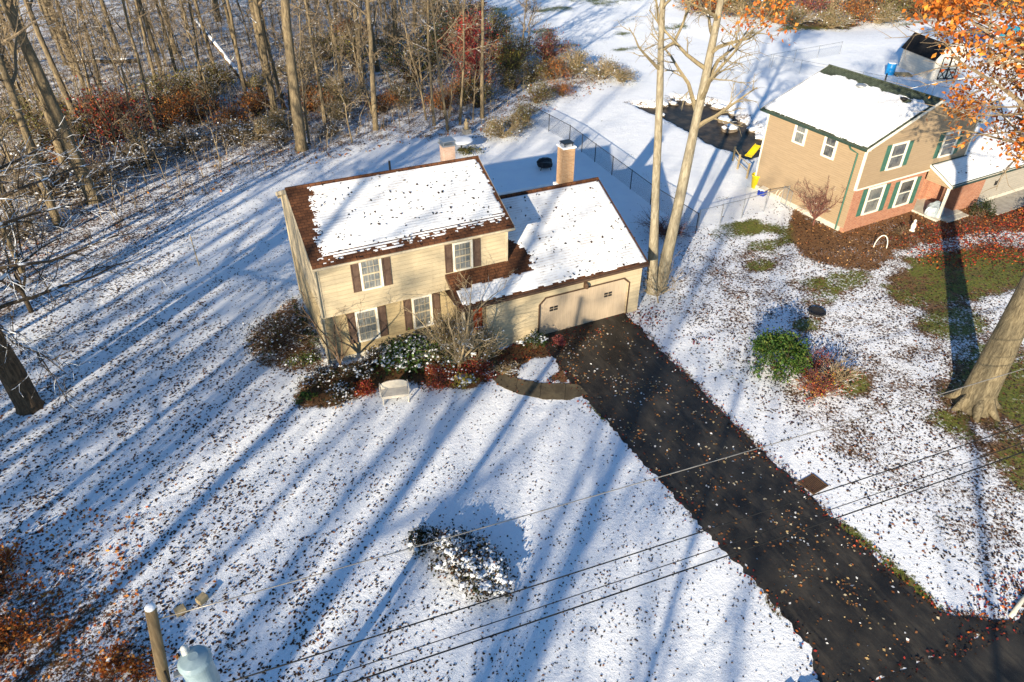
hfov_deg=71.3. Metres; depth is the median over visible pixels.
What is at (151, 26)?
bare sapling
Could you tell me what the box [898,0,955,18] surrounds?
brush clump
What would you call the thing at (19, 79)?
bare tree
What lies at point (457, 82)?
brush clump
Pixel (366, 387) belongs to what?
shrub
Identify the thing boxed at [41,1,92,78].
bare sapling
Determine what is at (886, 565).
reddish fallen leaves
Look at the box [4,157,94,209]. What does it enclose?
brush clump
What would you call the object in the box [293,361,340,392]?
shrub
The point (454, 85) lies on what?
bare sapling
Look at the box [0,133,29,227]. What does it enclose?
bare sapling
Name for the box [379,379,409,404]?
garden bench
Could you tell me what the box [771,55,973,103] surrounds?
chain link fence
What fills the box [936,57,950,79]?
door
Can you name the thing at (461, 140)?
round table
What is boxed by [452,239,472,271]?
window
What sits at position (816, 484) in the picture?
drain grate
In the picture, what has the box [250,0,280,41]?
bare sapling
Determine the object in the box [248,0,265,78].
bare tree
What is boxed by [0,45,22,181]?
bare sapling
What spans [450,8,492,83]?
red leaved tree
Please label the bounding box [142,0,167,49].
bare sapling
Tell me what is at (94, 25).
bare sapling
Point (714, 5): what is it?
brush clump
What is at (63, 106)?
brush clump
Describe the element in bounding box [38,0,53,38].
bare tree
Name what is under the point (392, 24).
bare sapling
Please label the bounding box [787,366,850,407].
shrub
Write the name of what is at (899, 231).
shrub
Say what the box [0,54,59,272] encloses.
bare tree
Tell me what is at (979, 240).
red fallen leaves
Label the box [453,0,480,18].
bare sapling
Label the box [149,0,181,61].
bare sapling
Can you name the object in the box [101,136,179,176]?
brush clump
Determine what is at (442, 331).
shrub
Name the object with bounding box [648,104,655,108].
creek stone
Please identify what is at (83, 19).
bare tree
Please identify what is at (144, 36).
bare tree
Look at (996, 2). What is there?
brush clump
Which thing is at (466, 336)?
bare tree
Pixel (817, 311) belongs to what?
garden ring
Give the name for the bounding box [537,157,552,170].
fire pit
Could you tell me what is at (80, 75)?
bare tree
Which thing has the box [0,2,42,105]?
bare sapling
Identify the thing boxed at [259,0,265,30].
bare tree
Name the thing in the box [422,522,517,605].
shrub
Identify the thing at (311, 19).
bare sapling
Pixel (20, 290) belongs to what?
bare tree
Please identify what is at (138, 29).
bare sapling
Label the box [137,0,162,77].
bare tree
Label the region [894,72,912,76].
wooden pallet
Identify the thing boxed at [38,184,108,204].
fallen log
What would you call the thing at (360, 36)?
bare sapling
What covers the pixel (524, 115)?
brush clump
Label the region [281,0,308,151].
bare tree
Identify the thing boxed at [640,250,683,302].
bare tree
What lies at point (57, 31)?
bare sapling
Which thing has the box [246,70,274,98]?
brush clump
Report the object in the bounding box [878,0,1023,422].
oak tree
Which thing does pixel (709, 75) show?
twin trunk tree
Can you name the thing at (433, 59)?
brush clump
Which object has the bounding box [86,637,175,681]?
shrub
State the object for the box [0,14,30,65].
bare sapling
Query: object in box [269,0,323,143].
bare sapling
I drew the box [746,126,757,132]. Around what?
creek stone
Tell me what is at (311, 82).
brush clump
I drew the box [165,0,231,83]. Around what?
bare tree
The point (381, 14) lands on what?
bare sapling
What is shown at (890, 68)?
blue barrel
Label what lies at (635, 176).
chain link fence
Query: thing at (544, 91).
brush clump
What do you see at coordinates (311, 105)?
brush clump
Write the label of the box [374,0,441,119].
bare sapling
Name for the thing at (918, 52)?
garden shed
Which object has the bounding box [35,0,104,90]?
bare sapling
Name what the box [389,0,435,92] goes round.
bare sapling
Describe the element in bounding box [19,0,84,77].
bare sapling
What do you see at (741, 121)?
creek stone
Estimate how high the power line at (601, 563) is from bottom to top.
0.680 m
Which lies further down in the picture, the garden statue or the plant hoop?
the plant hoop
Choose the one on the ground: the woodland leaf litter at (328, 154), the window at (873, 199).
the woodland leaf litter at (328, 154)
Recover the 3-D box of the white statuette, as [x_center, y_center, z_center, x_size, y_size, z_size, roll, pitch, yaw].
[24.452,-7.048,43.408,0.352,0.776,0.352,-15,39,-20]
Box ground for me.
[0,0,1023,681]
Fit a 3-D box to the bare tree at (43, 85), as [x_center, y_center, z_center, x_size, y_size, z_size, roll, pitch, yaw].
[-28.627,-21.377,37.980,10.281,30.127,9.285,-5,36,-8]
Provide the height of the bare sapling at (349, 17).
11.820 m
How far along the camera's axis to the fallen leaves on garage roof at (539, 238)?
34.48 m
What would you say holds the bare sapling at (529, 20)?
on the ground
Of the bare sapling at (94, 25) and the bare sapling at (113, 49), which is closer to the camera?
the bare sapling at (113, 49)
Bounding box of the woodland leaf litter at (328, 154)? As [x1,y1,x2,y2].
[0,18,631,264]
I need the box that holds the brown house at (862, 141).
[755,64,1023,231]
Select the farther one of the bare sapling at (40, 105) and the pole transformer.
the bare sapling at (40, 105)
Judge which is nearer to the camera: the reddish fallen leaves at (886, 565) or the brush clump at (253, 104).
the reddish fallen leaves at (886, 565)
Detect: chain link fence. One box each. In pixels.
[529,105,698,233]
[697,186,789,229]
[714,42,842,78]
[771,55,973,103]
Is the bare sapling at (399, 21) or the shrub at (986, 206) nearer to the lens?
the shrub at (986, 206)
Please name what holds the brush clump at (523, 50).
on the ground
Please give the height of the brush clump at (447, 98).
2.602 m
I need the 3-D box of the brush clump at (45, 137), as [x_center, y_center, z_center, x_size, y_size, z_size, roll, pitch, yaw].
[-32.522,-15.250,51.976,7.237,3.490,5.483,-1,36,-2]
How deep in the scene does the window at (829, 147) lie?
42.50 m
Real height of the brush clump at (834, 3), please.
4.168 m
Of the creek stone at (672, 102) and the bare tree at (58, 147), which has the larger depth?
the creek stone at (672, 102)
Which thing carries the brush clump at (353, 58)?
on the ground
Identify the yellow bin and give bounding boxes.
[751,172,759,188]
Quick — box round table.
[452,135,473,151]
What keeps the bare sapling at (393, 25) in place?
on the ground
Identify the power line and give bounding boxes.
[159,368,1023,618]
[228,424,1023,681]
[312,442,1023,681]
[352,451,1023,681]
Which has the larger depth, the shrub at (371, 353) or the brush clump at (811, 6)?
the brush clump at (811, 6)
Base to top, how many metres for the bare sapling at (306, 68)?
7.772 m
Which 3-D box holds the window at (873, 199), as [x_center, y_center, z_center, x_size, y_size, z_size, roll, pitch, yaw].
[21.868,-8.549,43.135,1.500,1.780,0.090,-17,39,-23]
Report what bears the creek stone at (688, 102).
on the ground
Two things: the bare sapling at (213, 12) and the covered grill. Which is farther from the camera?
the bare sapling at (213, 12)
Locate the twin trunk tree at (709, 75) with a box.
[613,0,802,294]
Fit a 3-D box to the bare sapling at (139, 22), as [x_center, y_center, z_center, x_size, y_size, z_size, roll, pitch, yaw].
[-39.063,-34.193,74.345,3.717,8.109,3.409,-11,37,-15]
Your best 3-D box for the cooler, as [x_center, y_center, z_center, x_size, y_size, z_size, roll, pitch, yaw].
[16.829,-10.052,47.722,0.500,0.506,0.884,31,45,35]
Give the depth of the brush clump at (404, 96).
62.00 m
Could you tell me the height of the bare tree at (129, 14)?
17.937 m
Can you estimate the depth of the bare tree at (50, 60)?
51.25 m
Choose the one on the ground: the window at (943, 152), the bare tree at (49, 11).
the bare tree at (49, 11)
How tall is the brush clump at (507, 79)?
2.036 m
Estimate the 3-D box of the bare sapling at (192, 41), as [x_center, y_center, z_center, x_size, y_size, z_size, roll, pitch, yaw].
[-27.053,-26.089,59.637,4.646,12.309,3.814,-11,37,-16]
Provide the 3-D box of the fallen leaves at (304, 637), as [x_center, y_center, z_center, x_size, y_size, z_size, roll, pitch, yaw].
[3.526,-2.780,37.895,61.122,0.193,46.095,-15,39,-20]
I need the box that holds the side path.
[978,189,1023,214]
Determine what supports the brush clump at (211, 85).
on the ground
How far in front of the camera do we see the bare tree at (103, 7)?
75.11 m
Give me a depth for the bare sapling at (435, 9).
81.97 m
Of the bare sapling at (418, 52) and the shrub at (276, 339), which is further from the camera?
the bare sapling at (418, 52)
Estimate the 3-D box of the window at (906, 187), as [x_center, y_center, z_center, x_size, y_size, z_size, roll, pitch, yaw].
[24.416,-9.242,44.342,1.500,1.800,0.090,-17,39,-23]
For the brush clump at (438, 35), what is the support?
on the ground
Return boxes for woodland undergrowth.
[0,0,610,224]
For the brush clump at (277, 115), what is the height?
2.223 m
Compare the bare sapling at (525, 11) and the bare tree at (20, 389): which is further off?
the bare sapling at (525, 11)
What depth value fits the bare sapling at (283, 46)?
57.32 m
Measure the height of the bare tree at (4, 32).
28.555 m
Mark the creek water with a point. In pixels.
(744, 141)
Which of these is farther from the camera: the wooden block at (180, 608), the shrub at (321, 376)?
the shrub at (321, 376)
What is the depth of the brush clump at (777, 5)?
89.87 m
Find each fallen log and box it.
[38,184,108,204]
[77,54,136,62]
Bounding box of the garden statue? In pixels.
[462,118,470,134]
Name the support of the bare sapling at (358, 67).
on the ground
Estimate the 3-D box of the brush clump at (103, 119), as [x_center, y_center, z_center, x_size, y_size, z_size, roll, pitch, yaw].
[-30.280,-17.433,53.298,7.572,5.450,7.151,12,37,15]
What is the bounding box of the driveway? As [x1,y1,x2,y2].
[542,313,1014,681]
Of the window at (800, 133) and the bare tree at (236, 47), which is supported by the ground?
the bare tree at (236, 47)
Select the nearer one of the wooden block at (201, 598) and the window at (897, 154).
the wooden block at (201, 598)
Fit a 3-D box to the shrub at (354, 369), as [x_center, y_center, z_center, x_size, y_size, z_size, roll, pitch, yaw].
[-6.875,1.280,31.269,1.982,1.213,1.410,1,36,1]
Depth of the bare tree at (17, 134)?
41.40 m
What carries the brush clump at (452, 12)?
on the ground
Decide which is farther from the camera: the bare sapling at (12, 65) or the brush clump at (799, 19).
the brush clump at (799, 19)
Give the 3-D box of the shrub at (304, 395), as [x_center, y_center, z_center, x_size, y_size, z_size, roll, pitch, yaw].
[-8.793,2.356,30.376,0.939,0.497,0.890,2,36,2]
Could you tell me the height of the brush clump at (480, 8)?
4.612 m
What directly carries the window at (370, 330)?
in the cream house at (538, 295)
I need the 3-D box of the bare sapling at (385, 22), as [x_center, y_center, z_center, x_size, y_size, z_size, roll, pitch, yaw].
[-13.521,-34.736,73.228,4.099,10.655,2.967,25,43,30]
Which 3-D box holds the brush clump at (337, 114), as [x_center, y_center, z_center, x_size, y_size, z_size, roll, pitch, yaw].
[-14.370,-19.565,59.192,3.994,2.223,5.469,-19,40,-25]
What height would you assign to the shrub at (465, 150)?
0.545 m
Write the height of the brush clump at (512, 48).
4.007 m
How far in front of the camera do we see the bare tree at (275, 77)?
59.16 m
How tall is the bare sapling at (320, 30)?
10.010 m
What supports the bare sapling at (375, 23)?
on the ground
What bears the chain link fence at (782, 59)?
on the ground
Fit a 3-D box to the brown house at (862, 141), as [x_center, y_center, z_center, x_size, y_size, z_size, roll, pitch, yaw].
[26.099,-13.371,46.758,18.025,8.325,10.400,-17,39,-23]
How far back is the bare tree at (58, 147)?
46.31 m
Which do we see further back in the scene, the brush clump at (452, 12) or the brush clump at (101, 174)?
the brush clump at (452, 12)
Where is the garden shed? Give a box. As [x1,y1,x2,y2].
[898,26,967,80]
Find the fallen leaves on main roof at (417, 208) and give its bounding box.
[318,157,508,258]
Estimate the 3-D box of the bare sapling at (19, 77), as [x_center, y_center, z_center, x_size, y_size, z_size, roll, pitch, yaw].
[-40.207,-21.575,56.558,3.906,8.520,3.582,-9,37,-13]
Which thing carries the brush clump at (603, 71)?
on the ground
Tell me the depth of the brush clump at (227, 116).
56.54 m
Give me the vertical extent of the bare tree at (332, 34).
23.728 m
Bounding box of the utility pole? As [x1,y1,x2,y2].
[144,602,176,681]
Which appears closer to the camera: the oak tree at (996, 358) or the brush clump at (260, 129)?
the oak tree at (996, 358)
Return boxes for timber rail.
[732,146,750,178]
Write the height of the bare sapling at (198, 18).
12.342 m
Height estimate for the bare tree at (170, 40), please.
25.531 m
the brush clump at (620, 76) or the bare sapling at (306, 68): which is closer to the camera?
the bare sapling at (306, 68)
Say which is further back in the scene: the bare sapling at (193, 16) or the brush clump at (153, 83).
the bare sapling at (193, 16)
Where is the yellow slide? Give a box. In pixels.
[745,143,760,156]
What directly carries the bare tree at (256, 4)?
on the ground
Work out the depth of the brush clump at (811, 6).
93.58 m
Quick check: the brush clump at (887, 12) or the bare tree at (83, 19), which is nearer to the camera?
the bare tree at (83, 19)
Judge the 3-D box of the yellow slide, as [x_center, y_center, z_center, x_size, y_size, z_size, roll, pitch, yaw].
[18.139,-14.302,53.586,0.528,0.547,1.741,26,43,30]
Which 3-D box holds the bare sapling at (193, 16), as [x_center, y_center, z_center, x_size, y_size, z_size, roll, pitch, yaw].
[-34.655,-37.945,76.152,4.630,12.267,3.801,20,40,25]
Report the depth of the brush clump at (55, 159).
49.89 m
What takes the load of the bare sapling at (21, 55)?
on the ground
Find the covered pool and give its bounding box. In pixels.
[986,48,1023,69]
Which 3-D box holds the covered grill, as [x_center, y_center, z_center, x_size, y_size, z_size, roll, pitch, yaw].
[26.741,-8.363,45.014,1.349,0.816,0.987,-15,39,-20]
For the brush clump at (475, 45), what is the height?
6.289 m
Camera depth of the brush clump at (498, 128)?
55.75 m
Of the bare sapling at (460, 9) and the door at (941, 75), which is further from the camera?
the bare sapling at (460, 9)
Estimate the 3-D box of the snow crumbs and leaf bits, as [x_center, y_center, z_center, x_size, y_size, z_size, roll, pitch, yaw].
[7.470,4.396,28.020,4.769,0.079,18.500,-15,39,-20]
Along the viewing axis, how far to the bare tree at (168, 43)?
69.04 m
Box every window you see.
[354,307,380,342]
[358,258,383,290]
[411,294,433,328]
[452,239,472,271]
[792,125,807,145]
[820,136,837,159]
[861,183,886,215]
[885,140,909,170]
[892,176,917,207]
[937,130,960,157]
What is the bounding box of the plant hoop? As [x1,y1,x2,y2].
[873,235,887,247]
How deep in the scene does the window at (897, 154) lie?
41.91 m
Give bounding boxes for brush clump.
[0,92,70,136]
[0,134,59,181]
[0,203,54,245]
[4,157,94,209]
[11,105,116,151]
[39,84,105,121]
[40,140,98,171]
[46,152,134,201]
[60,75,167,152]
[83,85,139,124]
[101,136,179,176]
[120,123,175,152]
[126,69,195,112]
[128,91,197,136]
[146,122,218,160]
[155,76,229,129]
[165,58,198,91]
[172,73,232,107]
[186,55,243,92]
[198,117,261,150]
[210,98,257,126]
[222,112,285,146]
[228,82,282,116]
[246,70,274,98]
[254,105,309,132]
[258,128,294,149]
[269,47,330,82]
[279,74,344,104]
[282,75,337,116]
[298,26,344,61]
[307,68,376,105]
[311,118,350,140]
[316,95,363,127]
[328,15,374,74]
[333,14,367,38]
[361,85,402,111]
[362,20,412,55]
[374,38,452,86]
[382,78,429,109]
[397,13,461,66]
[411,0,453,20]
[421,81,459,112]
[426,0,477,27]
[429,11,522,70]
[429,12,486,44]
[448,53,501,91]
[449,73,484,104]
[452,75,507,107]
[453,0,497,23]
[472,5,527,45]
[476,116,531,142]
[485,28,542,68]
[490,40,525,76]
[494,37,525,72]
[495,65,531,90]
[503,109,535,131]
[510,99,540,121]
[515,56,552,84]
[517,78,558,106]
[522,23,578,62]
[540,53,573,82]
[546,42,601,78]
[547,78,574,95]
[577,53,622,82]
[606,64,639,85]
[683,0,740,16]
[721,0,766,18]
[749,0,800,24]
[777,0,824,29]
[793,0,837,15]
[812,0,852,11]
[815,3,859,31]
[835,0,879,24]
[844,0,884,8]
[858,0,911,25]
[870,0,920,22]
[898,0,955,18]
[981,0,1023,13]
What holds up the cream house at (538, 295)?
on the ground
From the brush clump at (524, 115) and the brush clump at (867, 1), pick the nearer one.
the brush clump at (524, 115)
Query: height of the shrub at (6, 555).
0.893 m
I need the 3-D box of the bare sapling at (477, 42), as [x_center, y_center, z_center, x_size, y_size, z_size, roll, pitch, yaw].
[-2.851,-22.183,57.882,3.850,8.398,3.530,1,36,1]
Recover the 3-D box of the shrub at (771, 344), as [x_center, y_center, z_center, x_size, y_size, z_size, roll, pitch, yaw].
[12.015,0.362,31.750,2.941,2.362,3.380,6,36,8]
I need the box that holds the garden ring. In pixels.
[808,307,825,316]
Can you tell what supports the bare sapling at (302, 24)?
on the ground
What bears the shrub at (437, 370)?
on the ground
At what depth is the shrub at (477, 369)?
31.59 m
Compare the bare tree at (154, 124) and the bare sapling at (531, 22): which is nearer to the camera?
the bare tree at (154, 124)
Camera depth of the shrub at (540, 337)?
33.24 m
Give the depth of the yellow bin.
48.32 m
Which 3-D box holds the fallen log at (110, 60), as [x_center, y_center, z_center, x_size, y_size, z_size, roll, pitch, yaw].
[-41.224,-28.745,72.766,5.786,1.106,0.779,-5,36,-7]
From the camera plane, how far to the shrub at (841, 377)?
31.27 m
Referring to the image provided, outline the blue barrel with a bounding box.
[885,62,896,75]
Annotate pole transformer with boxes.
[173,644,219,681]
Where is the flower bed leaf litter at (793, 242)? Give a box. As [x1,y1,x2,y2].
[242,207,1023,409]
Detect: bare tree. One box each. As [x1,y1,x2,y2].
[0,0,23,88]
[0,0,64,226]
[0,0,73,51]
[0,0,75,183]
[0,0,102,203]
[0,10,13,53]
[0,11,44,173]
[0,46,30,115]
[0,46,57,217]
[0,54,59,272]
[0,113,166,417]
[0,180,15,213]
[0,183,56,312]
[23,0,88,141]
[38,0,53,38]
[42,0,66,64]
[44,0,76,74]
[55,0,87,89]
[65,0,103,96]
[98,0,161,145]
[99,0,121,52]
[126,1,133,29]
[134,0,159,93]
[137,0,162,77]
[142,0,215,73]
[154,0,177,71]
[160,0,176,53]
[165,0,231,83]
[211,0,221,20]
[221,0,242,65]
[226,0,246,98]
[230,0,286,109]
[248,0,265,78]
[252,0,276,111]
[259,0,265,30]
[273,0,343,87]
[277,0,327,124]
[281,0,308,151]
[286,289,368,374]
[310,0,383,130]
[352,0,364,88]
[364,0,379,71]
[381,260,514,372]
[391,0,484,130]
[393,0,398,45]
[403,0,456,125]
[412,0,416,26]
[419,0,500,124]
[480,0,484,118]
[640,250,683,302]
[789,176,843,225]
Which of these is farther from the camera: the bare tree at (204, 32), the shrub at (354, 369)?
the bare tree at (204, 32)
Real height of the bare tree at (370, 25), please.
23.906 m
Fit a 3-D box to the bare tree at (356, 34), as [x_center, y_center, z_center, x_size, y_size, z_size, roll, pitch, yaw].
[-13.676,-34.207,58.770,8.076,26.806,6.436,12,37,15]
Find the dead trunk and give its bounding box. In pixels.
[194,19,249,86]
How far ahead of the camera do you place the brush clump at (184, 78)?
62.87 m
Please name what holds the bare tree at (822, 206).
on the ground
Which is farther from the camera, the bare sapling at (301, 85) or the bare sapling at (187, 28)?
the bare sapling at (187, 28)
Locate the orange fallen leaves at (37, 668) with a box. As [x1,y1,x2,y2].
[0,491,215,681]
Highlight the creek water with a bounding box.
[638,100,761,159]
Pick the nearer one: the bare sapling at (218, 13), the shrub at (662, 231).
the shrub at (662, 231)
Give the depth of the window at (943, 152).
43.90 m
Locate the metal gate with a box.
[780,186,792,208]
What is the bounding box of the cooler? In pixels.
[757,186,768,196]
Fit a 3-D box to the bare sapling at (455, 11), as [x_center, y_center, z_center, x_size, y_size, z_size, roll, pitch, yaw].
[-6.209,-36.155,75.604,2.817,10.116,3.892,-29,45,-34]
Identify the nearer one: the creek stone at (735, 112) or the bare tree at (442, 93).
the bare tree at (442, 93)
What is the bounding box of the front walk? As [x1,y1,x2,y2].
[484,357,587,399]
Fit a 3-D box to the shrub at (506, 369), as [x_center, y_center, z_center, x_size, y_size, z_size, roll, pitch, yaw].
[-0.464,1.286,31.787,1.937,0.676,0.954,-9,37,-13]
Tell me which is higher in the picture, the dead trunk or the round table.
the dead trunk
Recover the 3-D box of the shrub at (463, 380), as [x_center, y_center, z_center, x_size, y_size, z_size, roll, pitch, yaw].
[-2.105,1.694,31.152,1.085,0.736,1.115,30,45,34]
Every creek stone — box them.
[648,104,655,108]
[668,98,678,105]
[685,97,691,104]
[710,103,726,109]
[717,115,731,123]
[720,123,738,132]
[728,109,739,115]
[737,119,745,123]
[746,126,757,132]
[755,135,762,140]
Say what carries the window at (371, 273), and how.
in the cream house at (538, 295)
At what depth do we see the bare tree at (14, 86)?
57.31 m
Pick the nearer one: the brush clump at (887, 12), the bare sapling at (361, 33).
the bare sapling at (361, 33)
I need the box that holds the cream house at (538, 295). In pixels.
[275,136,649,363]
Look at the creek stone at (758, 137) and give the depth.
57.25 m
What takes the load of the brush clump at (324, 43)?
on the ground
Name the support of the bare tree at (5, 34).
on the ground
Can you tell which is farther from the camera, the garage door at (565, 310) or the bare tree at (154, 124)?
the bare tree at (154, 124)
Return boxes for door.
[473,308,482,334]
[538,278,629,334]
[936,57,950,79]
[945,56,960,78]
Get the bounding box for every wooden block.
[173,603,186,616]
[195,592,208,605]
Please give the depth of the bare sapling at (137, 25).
72.62 m
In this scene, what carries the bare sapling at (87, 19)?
on the ground
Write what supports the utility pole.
on the ground
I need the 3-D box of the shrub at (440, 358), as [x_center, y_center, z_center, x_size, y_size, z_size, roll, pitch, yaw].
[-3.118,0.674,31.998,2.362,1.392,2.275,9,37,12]
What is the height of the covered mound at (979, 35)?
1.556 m
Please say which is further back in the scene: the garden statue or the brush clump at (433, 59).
the brush clump at (433, 59)
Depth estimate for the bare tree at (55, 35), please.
70.53 m
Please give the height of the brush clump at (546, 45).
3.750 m
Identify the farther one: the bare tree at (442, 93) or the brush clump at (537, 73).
the brush clump at (537, 73)
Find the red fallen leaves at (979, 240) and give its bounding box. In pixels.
[876,207,1023,283]
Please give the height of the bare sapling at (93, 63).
11.093 m
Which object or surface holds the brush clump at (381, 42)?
on the ground
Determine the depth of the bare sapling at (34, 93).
45.02 m
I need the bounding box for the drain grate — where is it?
[798,474,828,494]
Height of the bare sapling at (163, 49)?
8.050 m
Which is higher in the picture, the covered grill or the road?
the covered grill
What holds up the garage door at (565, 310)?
in the cream house at (538, 295)
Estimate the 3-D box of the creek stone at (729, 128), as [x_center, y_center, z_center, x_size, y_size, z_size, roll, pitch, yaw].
[18.069,-17.444,59.118,1.479,1.001,1.298,-7,36,-10]
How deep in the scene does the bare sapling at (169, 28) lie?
68.41 m
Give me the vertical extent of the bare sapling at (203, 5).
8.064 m
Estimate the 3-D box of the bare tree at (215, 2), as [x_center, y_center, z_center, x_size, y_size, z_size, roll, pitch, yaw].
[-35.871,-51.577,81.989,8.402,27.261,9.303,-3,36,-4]
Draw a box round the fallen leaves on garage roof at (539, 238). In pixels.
[507,180,634,282]
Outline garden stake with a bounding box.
[189,234,199,265]
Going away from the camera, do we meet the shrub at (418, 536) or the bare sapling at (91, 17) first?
the shrub at (418, 536)
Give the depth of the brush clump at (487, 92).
61.83 m
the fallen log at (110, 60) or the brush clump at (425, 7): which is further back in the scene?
the brush clump at (425, 7)
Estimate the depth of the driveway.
25.41 m
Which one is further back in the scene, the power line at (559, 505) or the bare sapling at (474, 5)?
the bare sapling at (474, 5)
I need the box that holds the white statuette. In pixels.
[909,219,916,231]
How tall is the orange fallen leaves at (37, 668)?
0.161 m
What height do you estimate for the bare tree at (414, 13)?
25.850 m
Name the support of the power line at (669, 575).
attached to the utility pole
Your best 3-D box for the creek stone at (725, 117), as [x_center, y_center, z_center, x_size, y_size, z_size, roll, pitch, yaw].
[18.146,-18.744,60.923,1.243,0.842,1.489,9,37,11]
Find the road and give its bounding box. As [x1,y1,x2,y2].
[875,612,1023,681]
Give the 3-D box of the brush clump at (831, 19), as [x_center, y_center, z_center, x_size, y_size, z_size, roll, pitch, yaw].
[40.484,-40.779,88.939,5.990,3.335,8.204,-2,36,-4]
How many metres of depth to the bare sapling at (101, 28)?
54.56 m
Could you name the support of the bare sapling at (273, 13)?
on the ground
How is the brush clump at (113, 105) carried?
on the ground
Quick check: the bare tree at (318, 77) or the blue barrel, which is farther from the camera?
the blue barrel
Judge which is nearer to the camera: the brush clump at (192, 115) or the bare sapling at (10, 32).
the brush clump at (192, 115)
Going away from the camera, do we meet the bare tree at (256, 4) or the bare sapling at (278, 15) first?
the bare tree at (256, 4)
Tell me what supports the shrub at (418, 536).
on the ground
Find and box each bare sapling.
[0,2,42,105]
[0,11,41,100]
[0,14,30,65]
[0,19,33,113]
[0,22,90,139]
[0,33,34,99]
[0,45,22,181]
[0,95,30,228]
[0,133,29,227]
[4,53,90,149]
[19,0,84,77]
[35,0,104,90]
[37,0,101,97]
[38,5,133,153]
[41,0,99,112]
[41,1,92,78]
[60,0,100,42]
[66,0,135,101]
[67,0,93,47]
[68,0,149,119]
[70,0,111,56]
[92,10,153,170]
[116,0,153,64]
[116,0,156,49]
[116,0,172,65]
[121,0,151,57]
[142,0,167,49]
[142,0,191,69]
[143,16,188,106]
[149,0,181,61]
[151,0,221,94]
[163,0,214,76]
[175,0,199,46]
[183,0,203,44]
[197,0,224,44]
[200,0,224,32]
[207,0,231,38]
[218,0,251,46]
[238,1,287,118]
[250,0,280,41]
[256,0,318,112]
[265,0,280,37]
[266,0,292,38]
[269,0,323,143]
[286,29,324,127]
[290,0,321,65]
[294,0,329,81]
[296,0,334,73]
[298,0,329,57]
[299,0,366,142]
[303,0,339,76]
[322,1,388,115]
[323,0,342,42]
[328,0,367,42]
[331,0,361,34]
[331,1,387,64]
[333,0,375,103]
[337,0,367,70]
[340,0,374,76]
[362,0,390,53]
[370,0,403,51]
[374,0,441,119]
[375,0,406,64]
[376,0,410,54]
[377,1,391,32]
[383,0,416,51]
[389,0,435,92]
[426,0,446,19]
[433,0,461,24]
[437,2,484,117]
[446,0,469,29]
[451,0,479,23]
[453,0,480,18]
[453,10,499,119]
[511,0,544,39]
[518,1,543,40]
[518,1,551,43]
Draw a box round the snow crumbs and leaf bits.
[554,321,939,681]
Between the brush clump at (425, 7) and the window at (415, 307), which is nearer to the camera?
the window at (415, 307)
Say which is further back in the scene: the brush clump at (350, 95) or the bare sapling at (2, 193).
the brush clump at (350, 95)
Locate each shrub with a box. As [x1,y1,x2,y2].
[0,538,41,597]
[0,602,58,660]
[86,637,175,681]
[233,310,316,366]
[282,349,322,368]
[291,295,320,359]
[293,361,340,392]
[294,389,317,403]
[319,375,357,407]
[330,358,376,384]
[347,378,378,397]
[360,344,390,371]
[373,327,446,379]
[401,523,444,557]
[417,337,467,379]
[419,306,461,356]
[420,361,458,393]
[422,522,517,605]
[439,313,505,372]
[450,371,478,388]
[456,144,483,155]
[456,353,497,381]
[483,360,520,375]
[516,330,547,349]
[552,334,565,346]
[630,208,698,243]
[748,323,817,386]
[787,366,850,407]
[788,345,840,373]
[813,352,866,393]
[892,224,909,235]
[967,197,996,218]
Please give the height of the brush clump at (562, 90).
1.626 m
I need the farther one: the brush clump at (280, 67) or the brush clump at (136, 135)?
the brush clump at (280, 67)
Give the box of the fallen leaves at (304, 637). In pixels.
[0,151,1023,681]
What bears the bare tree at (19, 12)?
on the ground
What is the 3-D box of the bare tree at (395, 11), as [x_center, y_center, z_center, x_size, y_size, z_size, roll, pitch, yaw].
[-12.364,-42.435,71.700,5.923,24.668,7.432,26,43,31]
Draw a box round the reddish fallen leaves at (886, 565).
[481,307,1023,681]
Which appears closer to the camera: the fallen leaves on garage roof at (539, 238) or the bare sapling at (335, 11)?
the fallen leaves on garage roof at (539, 238)
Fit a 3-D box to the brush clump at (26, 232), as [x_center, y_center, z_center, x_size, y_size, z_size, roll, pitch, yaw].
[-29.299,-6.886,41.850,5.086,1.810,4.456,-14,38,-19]
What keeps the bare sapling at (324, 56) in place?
on the ground
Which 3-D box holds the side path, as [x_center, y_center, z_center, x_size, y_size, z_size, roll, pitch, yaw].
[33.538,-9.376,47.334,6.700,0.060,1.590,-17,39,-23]
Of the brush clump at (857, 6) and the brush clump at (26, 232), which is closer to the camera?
the brush clump at (26, 232)
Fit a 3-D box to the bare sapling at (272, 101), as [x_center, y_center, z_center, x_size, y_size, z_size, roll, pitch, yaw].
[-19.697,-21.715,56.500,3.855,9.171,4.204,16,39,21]
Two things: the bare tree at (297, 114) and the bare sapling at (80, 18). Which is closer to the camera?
the bare tree at (297, 114)
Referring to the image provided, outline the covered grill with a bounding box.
[924,201,943,216]
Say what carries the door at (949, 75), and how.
in the garden shed
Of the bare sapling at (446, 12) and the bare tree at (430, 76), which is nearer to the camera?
the bare tree at (430, 76)
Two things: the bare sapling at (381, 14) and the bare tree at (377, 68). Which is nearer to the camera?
the bare tree at (377, 68)
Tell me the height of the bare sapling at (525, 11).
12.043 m
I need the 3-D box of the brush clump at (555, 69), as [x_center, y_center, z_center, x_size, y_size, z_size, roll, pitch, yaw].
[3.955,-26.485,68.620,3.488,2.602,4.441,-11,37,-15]

